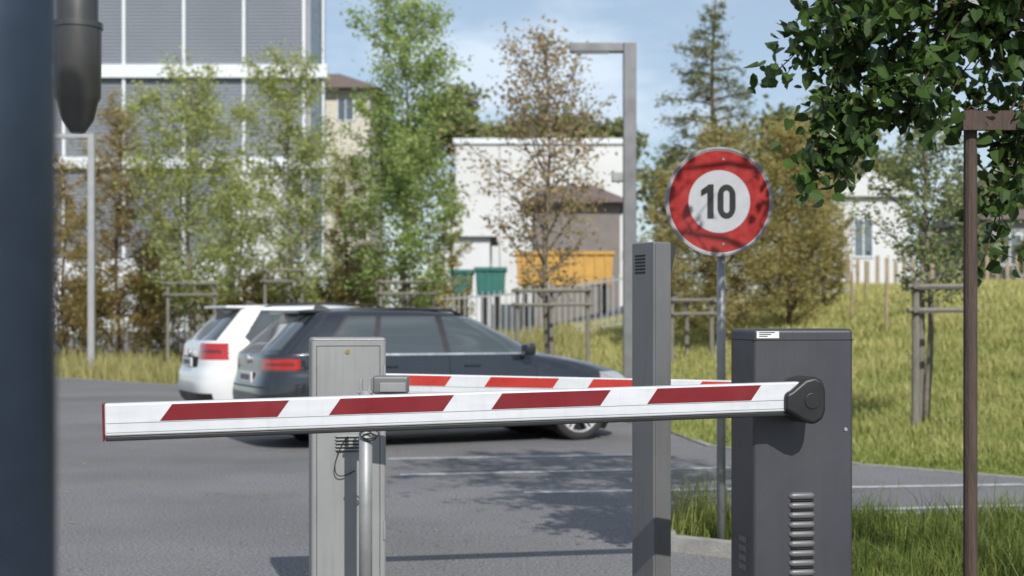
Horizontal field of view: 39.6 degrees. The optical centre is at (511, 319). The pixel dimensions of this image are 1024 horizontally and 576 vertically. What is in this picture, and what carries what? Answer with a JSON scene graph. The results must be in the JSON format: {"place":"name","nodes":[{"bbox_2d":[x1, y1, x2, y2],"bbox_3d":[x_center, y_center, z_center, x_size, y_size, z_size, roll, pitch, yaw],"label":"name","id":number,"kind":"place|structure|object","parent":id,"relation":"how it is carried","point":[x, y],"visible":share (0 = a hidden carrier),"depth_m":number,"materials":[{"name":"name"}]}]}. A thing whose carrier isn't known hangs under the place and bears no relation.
{"place":"outdoors","nodes":[
{"label":"outdoors","id":0,"kind":"place"},
{"bbox_2d":[58,447,712,574],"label":"fallen leaves","id":1,"kind":"object","parent":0,"point":[306,500],"visible":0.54,"depth_m":10.54,"materials":[{"name":"brown plant"}]},
{"bbox_2d":[58,294,739,355],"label":"yard pavement","id":2,"kind":"structure","parent":0,"point":[598,315],"depth_m":52.67,"materials":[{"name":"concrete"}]},
{"bbox_2d":[448,269,474,316],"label":"green waste container","id":3,"kind":"object","parent":2,"relation":"on","point":[460,272],"visible":0.39,"depth_m":51.00,"materials":[{"name":"green plastic"}]},
{"bbox_2d":[474,267,506,329],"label":"green waste container","id":4,"kind":"object","parent":2,"relation":"on","point":[490,280],"visible":0.77,"depth_m":50.00,"materials":[{"name":"teal plastic"}]},
{"bbox_2d":[515,251,614,329],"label":"orange skip container","id":5,"kind":"object","parent":2,"relation":"on","point":[598,265],"visible":0.48,"depth_m":52.00,"materials":[{"name":"metal"}]},
{"bbox_2d":[57,378,1023,575],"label":"road","id":6,"kind":"structure","parent":0,"point":[119,526],"depth_m":10.36,"materials":[{"name":"grey asphalt"}]},
{"bbox_2d":[0,0,56,575],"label":"steel post","id":7,"kind":"object","parent":6,"relation":"on","point":[28,287],"depth_m":1.17,"materials":[{"name":"grey metal"}]},
{"bbox_2d":[57,0,102,133],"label":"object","id":8,"kind":"object","parent":7,"relation":"attached to","point":[79,44],"visible":0.91,"depth_m":2.96,"materials":[{"name":"metal"}]},
{"bbox_2d":[178,300,382,400],"bbox_3d":[-1.980,0.549,18.600,4.561,1.601,2.060,0,0,-25],"label":"parked car","id":9,"kind":"object","parent":6,"relation":"on","point":[219,340],"visible":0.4,"depth_m":17.25,"materials":[{"name":"white paint"}]},
{"bbox_2d":[357,375,408,575],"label":"boom rest post","id":10,"kind":"object","parent":6,"relation":"on","point":[390,384],"visible":0.94,"depth_m":5.75,"materials":[{"name":"silver metal"}]},
{"bbox_2d":[232,303,624,440],"bbox_3d":[-0.820,0.587,15.600,4.311,1.527,2.060,0,0,-25],"label":"parked car","id":11,"kind":"object","parent":6,"relation":"on","point":[273,360],"visible":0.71,"depth_m":14.71,"materials":[{"name":"blue paint"}]},
{"bbox_2d":[102,328,853,575],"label":"barrier gate","id":12,"kind":"structure","parent":6,"relation":"on","point":[782,400],"depth_m":4.45,"materials":[{"name":"metal"}]},
{"bbox_2d":[309,337,730,575],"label":"barrier gate","id":13,"kind":"structure","parent":6,"relation":"on","point":[340,366],"depth_m":6.13,"materials":[{"name":"grey metal"}]},
{"bbox_2d":[632,242,670,575],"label":"column","id":14,"kind":"structure","parent":6,"relation":"on","point":[643,432],"depth_m":5.05,"materials":[{"name":"grey metal"}]},
{"bbox_2d":[635,255,644,273],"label":"speaker slots","id":15,"kind":"object","parent":14,"relation":"attached to","point":[639,265],"visible":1,"depth_m":5.07,"materials":[{"name":"black metal"}]},
{"bbox_2d":[655,244,670,575],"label":"front strip","id":16,"kind":"object","parent":14,"relation":"attached to","point":[662,428],"visible":1,"depth_m":5.01,"materials":[{"name":"grey metal"}]},
{"bbox_2d":[671,245,676,271],"bbox_3d":[0.562,-0.146,5.112,0.066,0.240,0.110,0,0,-30],"label":"side hood","id":17,"kind":"object","parent":14,"relation":"attached to","point":[673,249],"visible":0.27,"depth_m":5.10,"materials":[{"name":"grey metal"}]},
{"bbox_2d":[388,454,1023,514],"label":"parking line markings","id":18,"kind":"object","parent":6,"relation":"on","point":[671,468],"visible":0.53,"depth_m":11.93,"materials":[{"name":"paint"}]},
{"bbox_2d":[671,512,1017,557],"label":"kerb","id":19,"kind":"structure","parent":6,"relation":"on","point":[701,546],"depth_m":7.87,"materials":[{"name":"concrete"}]},
{"bbox_2d":[673,474,1023,575],"bbox_3d":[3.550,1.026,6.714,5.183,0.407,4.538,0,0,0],"label":"verge grass","id":20,"kind":"structure","parent":19,"relation":"on","point":[937,554],"depth_m":7.47,"materials":[{"name":"green plant"}]},
{"bbox_2d":[624,461,730,539],"bbox_3d":[1.081,1.022,8.357,0.983,0.416,1.033,0,0,0],"label":"weed tuft","id":21,"kind":"object","parent":20,"relation":"on","point":[678,521],"visible":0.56,"depth_m":8.26,"materials":[{"name":"green plant"}]},
{"bbox_2d":[665,147,772,539],"bbox_3d":[1.148,0.159,7.929,0.608,2.242,0.081,0,0,-5],"label":"speed limit sign","id":22,"kind":"object","parent":20,"relation":"on","point":[719,202],"visible":0.99,"depth_m":7.90,"materials":[{"name":"red metal"}]},
{"bbox_2d":[744,0,1023,286],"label":"lime tree","id":23,"kind":"object","parent":20,"relation":"on","point":[969,29],"visible":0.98,"depth_m":5.97,"materials":[{"name":"green plant"}]},
{"bbox_2d":[961,109,1023,575],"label":"tree stake frame","id":24,"kind":"object","parent":20,"relation":"on","point":[974,121],"visible":0.9,"depth_m":5.92,"materials":[{"name":"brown wood"}]},
{"bbox_2d":[71,278,1023,478],"bbox_3d":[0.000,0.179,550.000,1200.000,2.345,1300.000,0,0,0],"label":"ground","id":25,"kind":"structure","parent":0,"point":[854,460],"depth_m":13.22,"materials":[{"name":"green plant"}]},
{"bbox_2d":[57,133,95,367],"bbox_3d":[-10.161,-1.487,33.000,1.115,5.674,0.300,0,0,0],"label":"street lamp","id":26,"kind":"object","parent":25,"relation":"on","point":[91,137],"visible":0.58,"depth_m":32.92,"materials":[{"name":"metal"}]},
{"bbox_2d":[57,147,120,357],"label":"larch tree","id":27,"kind":"object","parent":25,"relation":"on","point":[61,338],"visible":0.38,"depth_m":37.93,"materials":[{"name":"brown plant"}]},
{"bbox_2d":[57,84,201,363],"bbox_3d":[-9.843,-2.392,35.855,3.519,7.386,3.726,0,0,39],"label":"larch tree","id":28,"kind":"object","parent":25,"relation":"on","point":[114,271],"visible":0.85,"depth_m":35.77,"materials":[{"name":"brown plant"}]},
{"bbox_2d":[114,205,191,350],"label":"larch tree","id":29,"kind":"object","parent":25,"relation":"on","point":[171,321],"visible":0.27,"depth_m":39.77,"materials":[{"name":"brown plant"}]},
{"bbox_2d":[58,0,308,258],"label":"walls","id":30,"kind":"structure","parent":25,"relation":"on","point":[307,37],"depth_m":70.35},
{"bbox_2d":[162,281,218,359],"bbox_3d":[-7.458,0.244,33.391,1.293,2.292,1.007,0,0,0],"label":"tree stake frame","id":31,"kind":"object","parent":25,"relation":"on","point":[168,294],"visible":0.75,"depth_m":33.02,"materials":[{"name":"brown wood"}]},
{"bbox_2d":[106,45,276,335],"bbox_3d":[-7.516,-2.607,34.095,3.947,7.791,3.630,0,0,0],"label":"birch tree","id":32,"kind":"object","parent":25,"relation":"on","point":[191,114],"visible":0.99,"depth_m":33.76,"materials":[{"name":"green plant"}]},
{"bbox_2d":[57,0,328,333],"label":"white frame","id":33,"kind":"object","parent":25,"relation":"on","point":[124,71],"visible":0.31,"depth_m":69.75,"materials":[{"name":"white metal"}]},
{"bbox_2d":[57,0,301,257],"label":"louvre blinds","id":34,"kind":"object","parent":33,"relation":"attached to","point":[213,27],"visible":0.2,"depth_m":70.05,"materials":[{"name":"grey metal"}]},
{"bbox_2d":[310,0,321,258],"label":"corner glass","id":35,"kind":"object","parent":33,"relation":"attached to","point":[316,25],"visible":0.33,"depth_m":70.50,"materials":[{"name":"glass"}]},
{"bbox_2d":[175,146,296,305],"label":"birch tree","id":36,"kind":"object","parent":25,"relation":"on","point":[232,264],"visible":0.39,"depth_m":41.61,"materials":[{"name":"green plant"}]},
{"bbox_2d":[57,251,457,357],"bbox_3d":[-7.189,-0.324,39.322,11.465,3.319,2.456,0,0,0],"label":"shrub row","id":37,"kind":"object","parent":25,"relation":"on","point":[253,282],"visible":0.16,"depth_m":39.03,"materials":[{"name":"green plant"}]},
{"bbox_2d":[231,166,309,301],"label":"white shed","id":38,"kind":"structure","parent":25,"relation":"on","point":[267,214],"depth_m":66.00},
{"bbox_2d":[260,268,305,303],"bbox_3d":[-5.475,0.032,34.390,1.094,2.540,1.009,0,0,0],"label":"tree stake frame","id":39,"kind":"object","parent":25,"relation":"on","point":[266,270],"visible":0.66,"depth_m":34.01,"materials":[{"name":"brown wood"}]},
{"bbox_2d":[223,37,359,303],"bbox_3d":[-5.386,-2.892,35.120,3.354,8.156,3.347,0,0,0],"label":"birch tree","id":40,"kind":"object","parent":25,"relation":"on","point":[306,152],"visible":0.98,"depth_m":34.74,"materials":[{"name":"green plant"}]},
{"bbox_2d":[297,148,385,307],"bbox_3d":[-4.324,-1.728,37.141,2.362,5.532,2.171,0,0,40],"label":"larch tree","id":41,"kind":"object","parent":25,"relation":"on","point":[338,293],"visible":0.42,"depth_m":36.88,"materials":[{"name":"green plant"}]},
{"bbox_2d":[57,316,629,384],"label":"verge grass","id":42,"kind":"structure","parent":25,"relation":"on","point":[150,367],"depth_m":31.47,"materials":[{"name":"green plant"}]},
{"bbox_2d":[309,90,382,307],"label":"walls","id":43,"kind":"structure","parent":25,"relation":"on","point":[331,103],"depth_m":95.00,"materials":[{"name":"beige paint"}]},
{"bbox_2d":[338,99,352,119],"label":"windows","id":44,"kind":"structure","parent":43,"relation":"attached to","point":[341,110],"depth_m":94.97,"materials":[{"name":"white glass"}]},
{"bbox_2d":[337,98,353,120],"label":"window frames","id":45,"kind":"structure","parent":43,"relation":"attached to","point":[345,109],"depth_m":94.93,"materials":[{"name":"white plastic"}]},
{"bbox_2d":[309,74,394,111],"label":"roof","id":46,"kind":"structure","parent":43,"relation":"on","point":[346,82],"depth_m":95.70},
{"bbox_2d":[304,0,497,307],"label":"birch tree","id":47,"kind":"object","parent":25,"relation":"on","point":[402,164],"visible":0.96,"depth_m":32.80,"materials":[{"name":"green plant"}]},
{"bbox_2d":[375,280,437,307],"bbox_3d":[-2.369,0.151,32.392,1.406,2.124,1.006,0,0,0],"label":"tree stake frame","id":48,"kind":"object","parent":25,"relation":"on","point":[380,293],"visible":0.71,"depth_m":32.01,"materials":[{"name":"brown wood"}]},
{"bbox_2d":[423,194,477,316],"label":"larch tree","id":49,"kind":"object","parent":25,"relation":"on","point":[453,260],"visible":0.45,"depth_m":39.87,"materials":[{"name":"green plant"}]},
{"bbox_2d":[57,241,853,356],"bbox_3d":[-5.519,-0.411,39.147,29.248,3.422,0.078,0,0,7],"label":"picket fence","id":50,"kind":"object","parent":25,"relation":"on","point":[512,293],"visible":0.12,"depth_m":38.45,"materials":[{"name":"wood"}]},
{"bbox_2d":[437,219,498,326],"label":"white gable house","id":51,"kind":"structure","parent":25,"relation":"on","point":[480,255],"depth_m":58.00,"materials":[{"name":"white paint"}]},
{"bbox_2d":[438,14,619,353],"bbox_3d":[0.552,-2.307,26.914,3.274,6.912,3.110,0,0,30],"label":"maple tree","id":52,"kind":"object","parent":25,"relation":"on","point":[549,189],"visible":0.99,"depth_m":26.89,"materials":[{"name":"brown plant"}]},
{"bbox_2d":[453,138,622,328],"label":"white hall","id":53,"kind":"structure","parent":25,"relation":"on","point":[607,163],"depth_m":78.00,"materials":[{"name":"white paint"}]},
{"bbox_2d":[57,377,1023,479],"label":"road edging","id":54,"kind":"object","parent":25,"relation":"on","point":[701,442],"visible":0.12,"depth_m":12.50,"materials":[{"name":"concrete"}]},
{"bbox_2d":[511,288,593,361],"bbox_3d":[0.742,0.335,26.393,1.509,1.858,1.005,0,0,0],"label":"tree stake frame","id":55,"kind":"object","parent":25,"relation":"on","point":[517,304],"visible":0.84,"depth_m":26.04,"materials":[{"name":"grey wood"}]},
{"bbox_2d":[520,186,622,325],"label":"dark roof house","id":56,"kind":"structure","parent":25,"relation":"on","point":[608,235],"depth_m":64.00,"materials":[{"name":"grey paint"}]},
{"bbox_2d":[569,42,635,377],"bbox_3d":[1.322,-1.274,20.000,1.024,5.235,0.360,0,0,0],"label":"street lamp","id":57,"kind":"object","parent":25,"relation":"on","point":[627,176],"visible":0.83,"depth_m":19.91,"materials":[{"name":"metal"}]},
{"bbox_2d":[636,160,695,330],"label":"larch tree","id":58,"kind":"object","parent":25,"relation":"on","point":[655,218],"visible":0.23,"depth_m":32.90,"materials":[{"name":"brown plant"}]},
{"bbox_2d":[671,297,716,363],"bbox_3d":[3.446,0.244,27.590,0.980,1.358,1.010,0,0,0],"label":"tree stake frame","id":59,"kind":"object","parent":25,"relation":"on","point":[711,313],"visible":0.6,"depth_m":27.22,"materials":[{"name":"brown wood"}]},
{"bbox_2d":[380,77,1023,307],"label":"distant trees","id":60,"kind":"object","parent":25,"relation":"on","point":[477,126],"visible":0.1,"depth_m":99.36,"materials":[{"name":"green plant"}]},
{"bbox_2d":[621,0,817,289],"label":"pine tree","id":61,"kind":"object","parent":25,"relation":"on","point":[712,74],"visible":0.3,"depth_m":41.86,"materials":[{"name":"green plant"}]},
{"bbox_2d":[643,111,799,346],"bbox_3d":[4.342,-1.731,28.923,3.116,5.121,3.231,0,0,-36],"label":"larch tree","id":62,"kind":"object","parent":25,"relation":"on","point":[742,283],"visible":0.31,"depth_m":28.76,"materials":[{"name":"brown plant"}]},
{"bbox_2d":[729,105,869,327],"bbox_3d":[5.846,-2.102,30.065,3.324,4.898,3.311,0,0,0],"label":"larch tree","id":63,"kind":"object","parent":25,"relation":"on","point":[809,234],"visible":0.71,"depth_m":29.67,"materials":[{"name":"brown plant"}]},
{"bbox_2d":[792,175,857,304],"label":"larch tree","id":64,"kind":"object","parent":25,"relation":"on","point":[837,281],"visible":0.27,"depth_m":32.78,"materials":[{"name":"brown plant"}]},
{"bbox_2d":[851,272,852,317],"bbox_3d":[7.171,-0.454,30.000,0.055,1.100,0.055,0,0,-22],"label":"wooden post","id":65,"kind":"object","parent":25,"relation":"on","point":[851,294],"visible":0.65,"depth_m":29.98,"materials":[{"name":"beige wood"}]},
{"bbox_2d":[797,197,907,283],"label":"walls","id":66,"kind":"structure","parent":25,"relation":"on","point":[881,251],"depth_m":66.00,"materials":[{"name":"white paint"}]},
{"bbox_2d":[795,170,914,210],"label":"roof","id":67,"kind":"structure","parent":66,"relation":"on","point":[861,189],"depth_m":65.70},
{"bbox_2d":[855,219,871,255],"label":"windows","id":68,"kind":"structure","parent":66,"relation":"attached to","point":[867,246],"depth_m":65.97,"materials":[{"name":"white glass"}]},
{"bbox_2d":[853,218,873,257],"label":"window frames","id":69,"kind":"structure","parent":66,"relation":"attached to","point":[863,256],"depth_m":65.93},
{"bbox_2d":[864,261,866,291],"bbox_3d":[8.452,-0.869,34.000,0.055,1.100,0.055,0,0,22],"label":"wooden post","id":70,"kind":"object","parent":25,"relation":"on","point":[865,277],"visible":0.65,"depth_m":33.98,"materials":[{"name":"brown wood"}]},
{"bbox_2d":[885,281,887,330],"bbox_3d":[7.107,-0.180,27.000,0.055,1.100,0.055,0,0,23],"label":"wooden post","id":71,"kind":"object","parent":25,"relation":"on","point":[886,303],"visible":0.65,"depth_m":26.98,"materials":[{"name":"beige wood"}]},
{"bbox_2d":[820,255,1018,283],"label":"slat fence","id":72,"kind":"object","parent":25,"relation":"on","point":[1007,269],"visible":0.32,"depth_m":45.98,"materials":[{"name":"wood"}]},
{"bbox_2d":[830,102,1021,423],"bbox_3d":[4.706,-0.723,16.445,2.196,4.002,1.688,0,0,-10],"label":"ash tree","id":73,"kind":"object","parent":25,"relation":"on","point":[946,206],"visible":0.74,"depth_m":16.34,"materials":[{"name":"green plant"}]},
{"bbox_2d":[907,281,979,427],"bbox_3d":[4.734,0.481,15.990,0.799,1.808,1.012,0,0,0],"label":"tree stake frame","id":74,"kind":"object","parent":25,"relation":"on","point":[917,310],"visible":0.69,"depth_m":15.62,"materials":[{"name":"grey wood"}]},
{"bbox_2d":[899,229,1023,280],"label":"hedge","id":75,"kind":"object","parent":25,"relation":"on","point":[1019,248],"visible":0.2,"depth_m":61.88,"materials":[{"name":"green plant"}]},
{"bbox_2d":[928,209,1023,281],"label":"grey barn","id":76,"kind":"structure","parent":25,"relation":"on","point":[1018,225],"depth_m":64.06,"materials":[{"name":"clear wood"}]},
{"bbox_2d":[999,235,1020,263],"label":"windows","id":77,"kind":"structure","parent":76,"relation":"in","point":[1014,241],"depth_m":63.97,"materials":[{"name":"white glass"}]},
{"bbox_2d":[1001,233,1022,265],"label":"window frames","id":78,"kind":"structure","parent":76,"relation":"in","point":[1021,234],"depth_m":63.92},
{"bbox_2d":[309,0,1023,307],"label":"sky","id":79,"kind":"structure","parent":0,"point":[652,24],"materials":[{"name":"blue"}]}
]}

